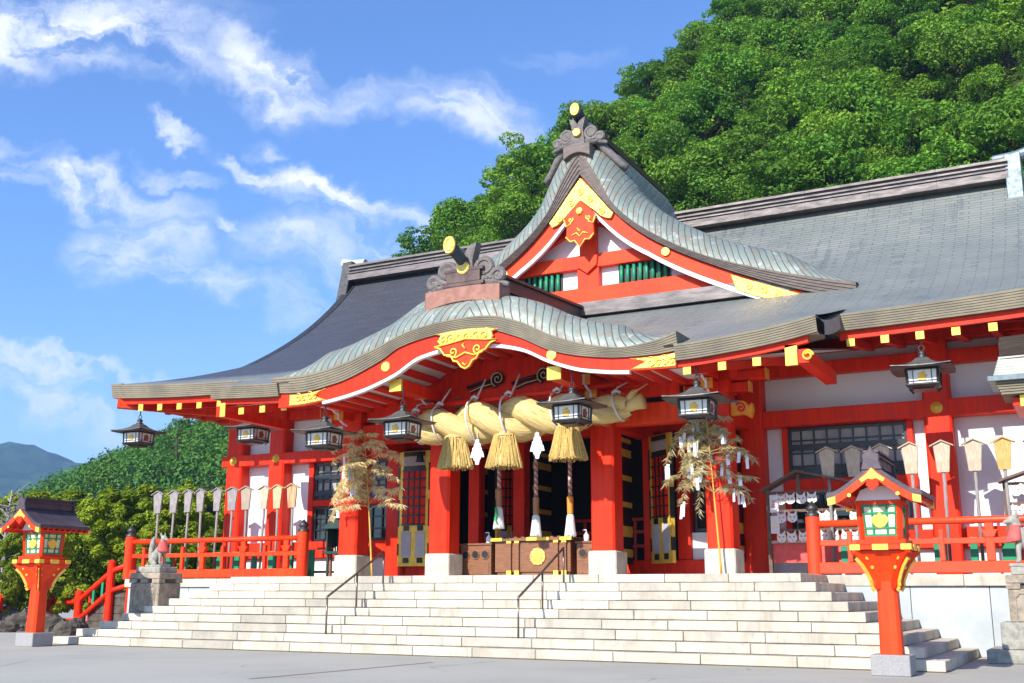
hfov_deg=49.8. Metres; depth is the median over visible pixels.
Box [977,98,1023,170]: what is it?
tiered tree
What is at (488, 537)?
pump bottle
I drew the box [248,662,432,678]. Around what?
pavement stripe
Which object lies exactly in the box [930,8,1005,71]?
broadleaf tree
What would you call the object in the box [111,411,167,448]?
hanging lantern
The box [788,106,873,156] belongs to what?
broadleaf tree
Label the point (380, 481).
lattice window
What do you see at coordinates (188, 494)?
pole plaque
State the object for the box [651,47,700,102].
tiered tree
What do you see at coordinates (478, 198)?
tiered tree
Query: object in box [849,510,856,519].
fox plaque
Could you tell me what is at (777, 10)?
broadleaf tree
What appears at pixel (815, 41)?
broadleaf tree
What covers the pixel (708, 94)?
broadleaf tree
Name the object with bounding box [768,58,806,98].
tiered tree
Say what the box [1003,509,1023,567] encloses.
fox statue
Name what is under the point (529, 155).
tiered tree
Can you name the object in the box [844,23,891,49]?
broadleaf tree
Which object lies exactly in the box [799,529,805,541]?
fox plaque
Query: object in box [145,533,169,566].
fox statue
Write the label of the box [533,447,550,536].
folded door
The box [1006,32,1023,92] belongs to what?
tiered tree
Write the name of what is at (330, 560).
side table
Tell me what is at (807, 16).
tiered tree
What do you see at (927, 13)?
broadleaf tree
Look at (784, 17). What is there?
broadleaf tree
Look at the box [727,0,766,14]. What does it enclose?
tiered tree
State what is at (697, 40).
tiered tree
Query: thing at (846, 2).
tiered tree
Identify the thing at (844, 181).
broadleaf tree
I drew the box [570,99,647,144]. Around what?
broadleaf tree
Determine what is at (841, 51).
broadleaf tree
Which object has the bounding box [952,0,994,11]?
broadleaf tree
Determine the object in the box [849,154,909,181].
broadleaf tree
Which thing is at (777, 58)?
broadleaf tree
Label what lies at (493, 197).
broadleaf tree
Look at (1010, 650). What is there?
stone pedestal
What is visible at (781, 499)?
fox plaque
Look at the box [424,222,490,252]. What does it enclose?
broadleaf tree
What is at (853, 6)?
broadleaf tree
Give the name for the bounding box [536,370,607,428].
hanging lantern
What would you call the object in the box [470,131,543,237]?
tiered tree
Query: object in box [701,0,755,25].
tiered tree
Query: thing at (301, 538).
balustrade
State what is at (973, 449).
pole plaque
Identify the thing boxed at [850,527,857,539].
fox plaque
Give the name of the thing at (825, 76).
broadleaf tree
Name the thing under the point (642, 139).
broadleaf tree
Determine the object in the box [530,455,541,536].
bell rope
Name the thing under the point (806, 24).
tree
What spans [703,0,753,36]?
tree
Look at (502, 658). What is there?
pavement edge line
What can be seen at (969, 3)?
broadleaf tree
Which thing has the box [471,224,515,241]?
broadleaf tree
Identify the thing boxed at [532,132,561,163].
broadleaf tree
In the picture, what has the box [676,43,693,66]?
tiered tree
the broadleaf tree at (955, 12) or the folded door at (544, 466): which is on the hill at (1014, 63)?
the broadleaf tree at (955, 12)
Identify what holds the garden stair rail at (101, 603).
on the ground
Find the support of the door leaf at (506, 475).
in the shrine hall
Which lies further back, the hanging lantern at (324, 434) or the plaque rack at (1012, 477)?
the hanging lantern at (324, 434)
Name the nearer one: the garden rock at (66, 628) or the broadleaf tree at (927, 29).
the garden rock at (66, 628)
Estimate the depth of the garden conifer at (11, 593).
37.50 m
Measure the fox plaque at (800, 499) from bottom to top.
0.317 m
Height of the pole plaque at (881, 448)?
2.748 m
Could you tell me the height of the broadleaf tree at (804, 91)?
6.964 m
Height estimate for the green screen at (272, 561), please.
0.740 m
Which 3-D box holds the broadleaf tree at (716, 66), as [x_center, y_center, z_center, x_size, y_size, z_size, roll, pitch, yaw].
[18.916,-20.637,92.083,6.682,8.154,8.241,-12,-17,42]
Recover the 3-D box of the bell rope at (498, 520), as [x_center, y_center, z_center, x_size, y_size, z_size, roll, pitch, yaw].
[-0.324,2.952,28.029,0.292,3.579,0.307,3,-13,-11]
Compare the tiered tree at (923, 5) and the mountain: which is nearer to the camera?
the tiered tree at (923, 5)
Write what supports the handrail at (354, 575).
on the stone staircase at (794, 620)
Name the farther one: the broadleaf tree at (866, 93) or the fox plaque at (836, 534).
the broadleaf tree at (866, 93)
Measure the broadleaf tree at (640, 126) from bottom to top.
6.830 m
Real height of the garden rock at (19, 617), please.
1.010 m
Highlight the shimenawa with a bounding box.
[411,374,647,470]
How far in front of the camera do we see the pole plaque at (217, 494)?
33.17 m
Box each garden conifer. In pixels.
[0,487,110,609]
[0,490,52,609]
[0,499,22,571]
[0,533,28,613]
[9,532,76,613]
[51,493,134,620]
[56,484,158,604]
[80,484,188,583]
[118,486,215,589]
[135,521,190,569]
[159,479,225,578]
[184,524,222,578]
[189,491,224,558]
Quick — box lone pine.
[158,418,190,472]
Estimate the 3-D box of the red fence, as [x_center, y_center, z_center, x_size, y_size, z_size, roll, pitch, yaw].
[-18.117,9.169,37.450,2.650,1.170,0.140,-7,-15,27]
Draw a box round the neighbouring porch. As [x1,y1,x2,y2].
[987,334,1023,417]
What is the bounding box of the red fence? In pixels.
[0,594,5,611]
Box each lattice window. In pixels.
[314,463,340,499]
[370,460,387,497]
[788,421,906,479]
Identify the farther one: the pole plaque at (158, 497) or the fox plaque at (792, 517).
the pole plaque at (158, 497)
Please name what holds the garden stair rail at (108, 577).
on the ground
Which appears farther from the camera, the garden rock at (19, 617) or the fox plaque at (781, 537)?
the garden rock at (19, 617)
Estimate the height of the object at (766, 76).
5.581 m
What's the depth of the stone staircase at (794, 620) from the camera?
22.39 m
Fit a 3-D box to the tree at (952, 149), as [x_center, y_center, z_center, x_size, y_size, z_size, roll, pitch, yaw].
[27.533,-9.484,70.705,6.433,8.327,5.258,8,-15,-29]
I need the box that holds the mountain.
[0,442,106,498]
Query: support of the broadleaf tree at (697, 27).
on the hill at (1014, 63)
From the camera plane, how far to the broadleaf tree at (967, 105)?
75.40 m
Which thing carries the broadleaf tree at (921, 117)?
on the hill at (1014, 63)
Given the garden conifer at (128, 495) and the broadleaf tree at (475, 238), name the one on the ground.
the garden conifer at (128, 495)
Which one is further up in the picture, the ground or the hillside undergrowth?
the hillside undergrowth
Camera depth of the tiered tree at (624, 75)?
105.02 m
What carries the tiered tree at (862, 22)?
on the hill at (1014, 63)
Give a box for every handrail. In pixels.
[325,550,384,633]
[517,547,564,637]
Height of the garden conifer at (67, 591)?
4.258 m
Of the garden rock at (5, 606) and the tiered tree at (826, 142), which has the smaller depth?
the garden rock at (5, 606)
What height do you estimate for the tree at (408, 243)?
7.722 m
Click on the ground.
(57, 663)
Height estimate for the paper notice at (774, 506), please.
0.400 m
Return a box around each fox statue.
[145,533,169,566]
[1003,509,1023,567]
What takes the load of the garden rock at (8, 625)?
on the ground
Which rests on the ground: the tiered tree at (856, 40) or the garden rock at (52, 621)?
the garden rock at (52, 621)
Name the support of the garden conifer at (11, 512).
on the ground
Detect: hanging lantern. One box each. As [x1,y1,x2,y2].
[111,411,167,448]
[223,423,281,445]
[290,405,357,452]
[368,388,436,442]
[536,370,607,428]
[661,366,731,423]
[890,339,955,393]
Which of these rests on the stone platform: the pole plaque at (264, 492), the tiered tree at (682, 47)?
the pole plaque at (264, 492)
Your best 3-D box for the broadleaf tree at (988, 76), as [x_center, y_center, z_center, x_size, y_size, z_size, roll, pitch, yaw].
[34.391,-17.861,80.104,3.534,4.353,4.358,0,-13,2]
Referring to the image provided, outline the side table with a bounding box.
[308,547,335,575]
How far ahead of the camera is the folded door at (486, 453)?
31.53 m
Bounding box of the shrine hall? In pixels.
[111,103,1023,578]
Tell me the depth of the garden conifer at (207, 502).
46.01 m
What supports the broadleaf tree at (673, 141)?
on the hill at (1014, 63)
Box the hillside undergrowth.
[488,0,1023,239]
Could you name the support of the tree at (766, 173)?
on the hill at (1014, 63)
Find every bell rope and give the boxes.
[493,468,504,528]
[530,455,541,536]
[564,460,576,536]
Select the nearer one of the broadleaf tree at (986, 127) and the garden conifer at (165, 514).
the garden conifer at (165, 514)
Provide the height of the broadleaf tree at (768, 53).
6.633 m
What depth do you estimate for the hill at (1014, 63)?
83.83 m
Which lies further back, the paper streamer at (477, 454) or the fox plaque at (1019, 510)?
the paper streamer at (477, 454)
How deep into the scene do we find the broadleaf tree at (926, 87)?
82.06 m
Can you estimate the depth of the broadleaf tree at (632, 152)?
88.34 m
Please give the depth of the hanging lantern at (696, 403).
22.79 m
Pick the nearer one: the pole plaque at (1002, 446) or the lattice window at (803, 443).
the pole plaque at (1002, 446)
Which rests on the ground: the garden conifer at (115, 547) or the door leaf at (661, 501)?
the garden conifer at (115, 547)
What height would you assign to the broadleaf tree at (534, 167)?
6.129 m
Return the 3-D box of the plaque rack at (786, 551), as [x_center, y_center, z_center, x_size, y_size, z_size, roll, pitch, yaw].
[7.006,4.101,25.042,2.626,2.382,0.500,-7,-15,27]
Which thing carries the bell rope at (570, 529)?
hanging from the shrine hall
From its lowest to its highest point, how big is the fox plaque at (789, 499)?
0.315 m
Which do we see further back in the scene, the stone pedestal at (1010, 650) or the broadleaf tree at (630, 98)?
the broadleaf tree at (630, 98)
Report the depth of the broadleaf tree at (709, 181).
79.96 m
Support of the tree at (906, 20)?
on the hill at (1014, 63)
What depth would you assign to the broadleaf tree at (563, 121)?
98.58 m
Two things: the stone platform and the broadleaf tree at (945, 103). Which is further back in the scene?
the broadleaf tree at (945, 103)
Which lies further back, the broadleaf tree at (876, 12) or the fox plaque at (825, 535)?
the broadleaf tree at (876, 12)
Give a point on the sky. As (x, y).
(186, 186)
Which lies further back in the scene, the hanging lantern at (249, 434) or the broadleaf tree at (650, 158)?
the broadleaf tree at (650, 158)
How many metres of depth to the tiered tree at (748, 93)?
89.99 m
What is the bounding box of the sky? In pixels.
[0,0,717,462]
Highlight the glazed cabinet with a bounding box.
[322,519,338,575]
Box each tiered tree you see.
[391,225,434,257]
[423,199,473,251]
[469,185,491,228]
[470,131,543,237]
[496,145,554,219]
[529,172,549,203]
[606,65,656,106]
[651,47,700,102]
[652,47,690,82]
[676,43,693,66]
[689,29,713,51]
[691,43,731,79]
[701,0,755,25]
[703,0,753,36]
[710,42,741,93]
[717,95,795,179]
[719,86,759,132]
[720,109,775,169]
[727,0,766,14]
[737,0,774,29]
[742,61,775,101]
[744,150,793,200]
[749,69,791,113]
[759,59,833,137]
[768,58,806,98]
[793,119,879,188]
[794,33,811,59]
[796,4,825,31]
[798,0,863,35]
[830,0,906,26]
[837,24,897,69]
[856,18,885,43]
[861,56,901,88]
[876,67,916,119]
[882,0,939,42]
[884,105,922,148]
[901,0,944,14]
[958,0,1023,79]
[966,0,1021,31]
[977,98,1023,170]
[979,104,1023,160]
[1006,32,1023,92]
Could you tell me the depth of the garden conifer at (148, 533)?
39.77 m
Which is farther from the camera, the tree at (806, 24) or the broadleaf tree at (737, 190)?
the tree at (806, 24)
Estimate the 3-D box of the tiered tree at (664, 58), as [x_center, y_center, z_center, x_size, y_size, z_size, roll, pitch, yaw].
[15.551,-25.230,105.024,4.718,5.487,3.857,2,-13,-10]
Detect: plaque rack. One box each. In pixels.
[759,470,857,572]
[997,470,1023,559]
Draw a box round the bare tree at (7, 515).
[0,485,25,592]
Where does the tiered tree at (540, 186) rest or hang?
on the hill at (1014, 63)
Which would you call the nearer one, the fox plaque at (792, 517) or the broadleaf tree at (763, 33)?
the fox plaque at (792, 517)
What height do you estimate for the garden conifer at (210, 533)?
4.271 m
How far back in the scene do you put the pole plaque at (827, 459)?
25.02 m
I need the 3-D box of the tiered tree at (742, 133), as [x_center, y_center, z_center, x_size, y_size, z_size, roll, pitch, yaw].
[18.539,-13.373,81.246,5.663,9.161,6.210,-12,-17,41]
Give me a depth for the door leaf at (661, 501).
27.53 m
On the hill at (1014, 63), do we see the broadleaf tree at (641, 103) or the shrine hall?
the broadleaf tree at (641, 103)
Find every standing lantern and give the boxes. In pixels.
[0,494,90,646]
[826,446,934,676]
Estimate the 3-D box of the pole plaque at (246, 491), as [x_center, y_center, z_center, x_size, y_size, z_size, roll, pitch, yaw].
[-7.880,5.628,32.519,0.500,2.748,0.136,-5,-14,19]
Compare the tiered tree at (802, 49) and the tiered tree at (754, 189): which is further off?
the tiered tree at (802, 49)
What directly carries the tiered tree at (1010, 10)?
on the hill at (1014, 63)
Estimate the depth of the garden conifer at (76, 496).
44.23 m
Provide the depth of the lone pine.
150.07 m
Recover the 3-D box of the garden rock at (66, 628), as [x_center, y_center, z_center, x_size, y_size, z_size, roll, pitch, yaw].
[-12.944,8.434,32.205,0.870,0.635,0.626,-7,-15,27]
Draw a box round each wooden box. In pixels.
[459,543,496,574]
[575,541,591,574]
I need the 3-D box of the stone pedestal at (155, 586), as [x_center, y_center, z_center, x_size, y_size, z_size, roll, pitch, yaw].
[-9.036,6.641,27.883,1.020,1.860,0.804,-7,-15,27]
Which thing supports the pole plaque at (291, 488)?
on the stone platform
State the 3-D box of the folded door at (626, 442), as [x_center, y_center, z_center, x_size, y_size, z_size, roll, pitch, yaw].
[2.786,3.925,27.962,0.156,3.350,0.974,-7,-15,27]
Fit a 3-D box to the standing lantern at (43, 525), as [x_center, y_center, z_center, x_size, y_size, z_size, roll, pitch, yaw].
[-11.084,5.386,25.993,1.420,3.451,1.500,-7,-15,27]
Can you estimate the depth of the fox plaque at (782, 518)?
25.42 m
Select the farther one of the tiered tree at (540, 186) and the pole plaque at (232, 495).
the tiered tree at (540, 186)
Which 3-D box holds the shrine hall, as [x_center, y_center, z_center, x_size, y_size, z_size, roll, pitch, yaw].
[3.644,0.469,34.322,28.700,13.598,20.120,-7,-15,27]
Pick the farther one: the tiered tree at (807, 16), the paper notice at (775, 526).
the tiered tree at (807, 16)
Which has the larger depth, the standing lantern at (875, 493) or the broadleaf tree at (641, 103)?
the broadleaf tree at (641, 103)
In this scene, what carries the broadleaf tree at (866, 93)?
on the hill at (1014, 63)
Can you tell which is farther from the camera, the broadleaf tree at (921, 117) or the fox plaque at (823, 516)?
the broadleaf tree at (921, 117)
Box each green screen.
[166,550,314,575]
[840,536,1016,561]
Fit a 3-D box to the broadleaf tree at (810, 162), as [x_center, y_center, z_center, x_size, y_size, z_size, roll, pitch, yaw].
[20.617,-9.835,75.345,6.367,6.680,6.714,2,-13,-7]
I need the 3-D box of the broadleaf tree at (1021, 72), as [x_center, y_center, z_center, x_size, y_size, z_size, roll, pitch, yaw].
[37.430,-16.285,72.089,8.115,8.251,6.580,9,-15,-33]
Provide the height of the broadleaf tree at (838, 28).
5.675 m
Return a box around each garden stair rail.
[46,558,136,620]
[87,558,175,620]
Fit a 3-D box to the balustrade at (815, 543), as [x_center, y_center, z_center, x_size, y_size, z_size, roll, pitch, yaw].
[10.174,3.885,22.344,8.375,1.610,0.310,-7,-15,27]
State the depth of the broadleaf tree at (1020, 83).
74.70 m
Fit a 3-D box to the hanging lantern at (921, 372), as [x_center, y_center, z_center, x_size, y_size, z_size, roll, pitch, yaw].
[8.720,0.419,23.464,1.280,1.301,1.280,-6,-14,25]
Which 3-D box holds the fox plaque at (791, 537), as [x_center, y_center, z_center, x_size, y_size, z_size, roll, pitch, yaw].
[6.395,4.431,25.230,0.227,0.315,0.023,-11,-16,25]
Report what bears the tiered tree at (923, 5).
on the hill at (1014, 63)
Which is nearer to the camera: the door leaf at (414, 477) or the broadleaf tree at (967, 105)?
the door leaf at (414, 477)
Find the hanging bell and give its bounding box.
[415,444,424,461]
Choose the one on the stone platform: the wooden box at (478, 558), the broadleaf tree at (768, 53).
the wooden box at (478, 558)
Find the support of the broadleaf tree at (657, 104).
on the hill at (1014, 63)
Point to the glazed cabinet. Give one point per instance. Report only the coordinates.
(332, 533)
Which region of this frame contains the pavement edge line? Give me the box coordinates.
[63,644,938,672]
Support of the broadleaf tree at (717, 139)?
on the hill at (1014, 63)
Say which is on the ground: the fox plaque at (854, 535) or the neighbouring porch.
the neighbouring porch
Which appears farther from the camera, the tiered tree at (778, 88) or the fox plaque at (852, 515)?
the tiered tree at (778, 88)
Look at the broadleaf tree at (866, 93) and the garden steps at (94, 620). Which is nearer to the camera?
the garden steps at (94, 620)
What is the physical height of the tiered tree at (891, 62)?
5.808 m
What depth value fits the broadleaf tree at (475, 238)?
84.23 m
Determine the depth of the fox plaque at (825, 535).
24.88 m
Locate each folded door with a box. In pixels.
[484,452,487,542]
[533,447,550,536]
[621,434,632,563]
[735,429,744,560]
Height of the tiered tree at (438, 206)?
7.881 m
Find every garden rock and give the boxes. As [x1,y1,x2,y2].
[0,603,16,620]
[0,619,19,631]
[3,608,27,630]
[45,613,65,631]
[52,620,79,635]
[71,617,88,628]
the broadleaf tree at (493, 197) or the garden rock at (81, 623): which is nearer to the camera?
the garden rock at (81, 623)
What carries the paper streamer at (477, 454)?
hanging from the shimenawa
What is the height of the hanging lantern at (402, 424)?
1.301 m
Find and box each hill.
[82,479,225,545]
[497,0,1023,239]
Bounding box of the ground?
[0,601,1023,682]
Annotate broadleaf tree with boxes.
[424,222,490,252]
[428,196,498,247]
[458,234,492,246]
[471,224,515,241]
[482,186,504,225]
[483,189,543,237]
[500,160,550,195]
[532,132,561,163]
[547,99,611,140]
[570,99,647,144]
[610,94,642,110]
[612,136,633,146]
[613,60,689,103]
[614,108,668,142]
[614,134,650,168]
[616,97,666,133]
[622,144,663,181]
[632,133,675,179]
[633,120,700,173]
[644,59,687,91]
[644,162,686,205]
[647,103,722,141]
[651,78,693,112]
[653,138,749,207]
[659,80,721,136]
[664,78,742,140]
[673,19,709,50]
[674,166,746,210]
[685,134,733,159]
[690,47,775,123]
[694,38,736,55]
[698,15,759,48]
[709,173,763,205]
[723,41,783,84]
[737,17,805,55]
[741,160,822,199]
[754,0,816,28]
[756,55,798,87]
[756,129,819,170]
[763,148,855,194]
[769,0,810,25]
[772,28,838,66]
[773,79,849,133]
[783,65,845,96]
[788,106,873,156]
[800,64,898,135]
[801,59,836,71]
[806,18,850,56]
[806,52,863,84]
[810,36,860,70]
[825,0,871,22]
[829,157,874,184]
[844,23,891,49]
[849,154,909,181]
[851,90,969,160]
[854,0,906,39]
[858,26,935,91]
[860,153,945,181]
[864,142,915,167]
[884,16,972,81]
[899,72,962,105]
[905,99,955,138]
[908,10,947,28]
[913,23,1008,102]
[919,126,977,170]
[924,100,991,163]
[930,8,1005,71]
[931,4,983,29]
[938,86,1023,164]
[943,0,971,5]
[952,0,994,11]
[956,62,1013,102]
[1011,80,1023,96]
[1018,60,1023,78]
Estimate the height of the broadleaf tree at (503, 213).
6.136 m
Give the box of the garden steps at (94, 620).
[84,590,125,627]
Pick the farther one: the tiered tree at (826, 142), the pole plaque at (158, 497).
the tiered tree at (826, 142)
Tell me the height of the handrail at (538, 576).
1.843 m
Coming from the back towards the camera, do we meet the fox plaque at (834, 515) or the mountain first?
the mountain
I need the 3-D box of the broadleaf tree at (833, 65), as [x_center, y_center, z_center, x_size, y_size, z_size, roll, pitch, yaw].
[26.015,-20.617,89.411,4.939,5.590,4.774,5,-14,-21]
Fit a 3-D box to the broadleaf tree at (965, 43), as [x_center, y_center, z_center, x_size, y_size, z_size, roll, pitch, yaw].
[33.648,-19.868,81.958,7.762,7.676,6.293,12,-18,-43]
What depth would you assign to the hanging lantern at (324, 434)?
27.16 m
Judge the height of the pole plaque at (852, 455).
2.748 m
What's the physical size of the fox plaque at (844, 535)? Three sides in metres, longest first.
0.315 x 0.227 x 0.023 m
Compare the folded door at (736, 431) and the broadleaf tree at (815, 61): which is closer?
the folded door at (736, 431)
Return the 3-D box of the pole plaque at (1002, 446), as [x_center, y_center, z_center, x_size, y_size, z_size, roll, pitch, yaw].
[10.422,3.356,23.182,0.500,2.748,0.136,-5,-13,19]
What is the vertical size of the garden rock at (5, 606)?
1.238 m
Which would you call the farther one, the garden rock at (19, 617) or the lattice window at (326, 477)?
the garden rock at (19, 617)
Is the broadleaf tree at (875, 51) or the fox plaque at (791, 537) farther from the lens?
the broadleaf tree at (875, 51)
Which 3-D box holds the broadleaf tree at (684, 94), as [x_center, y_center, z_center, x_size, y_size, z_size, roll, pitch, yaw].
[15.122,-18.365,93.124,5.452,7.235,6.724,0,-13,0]
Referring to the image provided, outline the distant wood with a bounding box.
[4,418,228,544]
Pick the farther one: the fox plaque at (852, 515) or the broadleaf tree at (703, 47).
the broadleaf tree at (703, 47)
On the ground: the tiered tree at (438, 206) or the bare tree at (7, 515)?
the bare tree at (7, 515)
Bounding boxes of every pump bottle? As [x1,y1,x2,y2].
[485,532,491,542]
[583,529,589,540]
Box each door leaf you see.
[397,450,430,565]
[495,468,512,537]
[648,432,675,563]
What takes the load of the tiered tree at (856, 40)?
on the hill at (1014, 63)
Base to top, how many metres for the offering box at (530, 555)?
0.990 m
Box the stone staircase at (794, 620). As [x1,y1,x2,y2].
[53,573,978,672]
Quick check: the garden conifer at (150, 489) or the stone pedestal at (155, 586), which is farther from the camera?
the garden conifer at (150, 489)
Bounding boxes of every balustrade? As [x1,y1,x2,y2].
[123,519,308,578]
[805,501,1023,574]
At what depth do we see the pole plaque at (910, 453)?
24.21 m
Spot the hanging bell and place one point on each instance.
(420, 457)
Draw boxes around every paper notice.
[769,495,778,512]
[770,516,779,533]
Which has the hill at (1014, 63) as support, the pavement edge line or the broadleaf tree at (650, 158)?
the broadleaf tree at (650, 158)
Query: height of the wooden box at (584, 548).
0.850 m
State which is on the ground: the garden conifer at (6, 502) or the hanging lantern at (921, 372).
the garden conifer at (6, 502)
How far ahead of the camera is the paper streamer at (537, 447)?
25.98 m
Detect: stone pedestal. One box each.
[129,567,182,612]
[987,567,1023,664]
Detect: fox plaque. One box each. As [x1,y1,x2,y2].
[776,491,784,504]
[777,509,785,522]
[777,530,786,542]
[785,491,794,503]
[787,509,796,521]
[787,529,796,542]
[796,490,805,503]
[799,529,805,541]
[807,489,816,502]
[818,509,827,519]
[820,527,829,540]
[827,510,836,519]
[829,530,838,539]
[841,529,846,538]
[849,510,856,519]
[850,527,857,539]
[1010,481,1021,495]
[1011,501,1022,514]
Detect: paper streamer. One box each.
[470,431,483,464]
[530,430,544,458]
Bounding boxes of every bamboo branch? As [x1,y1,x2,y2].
[327,429,406,575]
[661,409,759,573]
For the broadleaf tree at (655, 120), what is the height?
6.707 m
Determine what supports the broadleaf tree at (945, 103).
on the hill at (1014, 63)
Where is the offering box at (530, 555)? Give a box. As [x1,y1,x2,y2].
[490,536,582,574]
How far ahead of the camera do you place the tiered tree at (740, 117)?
85.08 m
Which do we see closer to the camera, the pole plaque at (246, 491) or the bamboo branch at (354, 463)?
the bamboo branch at (354, 463)
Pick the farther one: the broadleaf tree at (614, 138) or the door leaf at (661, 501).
the broadleaf tree at (614, 138)
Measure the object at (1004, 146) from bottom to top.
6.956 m
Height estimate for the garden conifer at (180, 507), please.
6.552 m
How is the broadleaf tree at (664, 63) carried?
on the hill at (1014, 63)
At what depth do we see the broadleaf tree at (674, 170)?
81.13 m
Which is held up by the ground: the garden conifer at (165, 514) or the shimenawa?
the garden conifer at (165, 514)
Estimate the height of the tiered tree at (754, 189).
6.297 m
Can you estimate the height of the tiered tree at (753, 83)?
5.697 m
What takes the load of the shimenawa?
hanging from the shrine hall
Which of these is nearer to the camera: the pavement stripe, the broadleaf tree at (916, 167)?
the pavement stripe
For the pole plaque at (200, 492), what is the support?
on the stone platform
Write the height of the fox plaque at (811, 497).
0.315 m
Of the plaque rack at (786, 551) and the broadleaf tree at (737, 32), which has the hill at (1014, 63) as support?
the broadleaf tree at (737, 32)
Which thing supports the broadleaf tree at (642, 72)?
on the hill at (1014, 63)
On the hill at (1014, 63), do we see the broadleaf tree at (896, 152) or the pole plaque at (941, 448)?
the broadleaf tree at (896, 152)
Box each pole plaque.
[151,491,165,548]
[167,490,181,552]
[182,489,193,578]
[194,488,207,578]
[211,487,224,578]
[225,487,240,578]
[238,486,254,536]
[257,485,270,568]
[270,484,283,550]
[284,483,299,549]
[815,446,837,561]
[840,445,863,539]
[872,443,892,455]
[897,441,921,560]
[929,439,953,560]
[960,438,984,560]
[989,436,1014,527]
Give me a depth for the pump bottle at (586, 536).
26.93 m
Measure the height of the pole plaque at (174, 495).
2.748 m
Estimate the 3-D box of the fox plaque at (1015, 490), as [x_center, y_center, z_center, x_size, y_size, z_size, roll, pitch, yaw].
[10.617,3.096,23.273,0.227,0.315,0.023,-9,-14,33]
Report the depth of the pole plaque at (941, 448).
23.88 m
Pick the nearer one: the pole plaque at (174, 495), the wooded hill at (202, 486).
the pole plaque at (174, 495)
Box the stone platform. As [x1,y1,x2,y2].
[124,574,1010,656]
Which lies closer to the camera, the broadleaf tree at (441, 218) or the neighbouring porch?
the neighbouring porch
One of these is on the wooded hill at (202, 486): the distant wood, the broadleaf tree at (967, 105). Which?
the distant wood
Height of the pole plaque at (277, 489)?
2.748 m
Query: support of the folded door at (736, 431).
in the shrine hall
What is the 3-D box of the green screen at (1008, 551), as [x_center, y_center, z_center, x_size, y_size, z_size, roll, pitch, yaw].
[9.638,4.437,22.989,5.430,0.740,0.135,-7,-15,27]
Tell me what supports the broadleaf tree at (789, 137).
on the hill at (1014, 63)

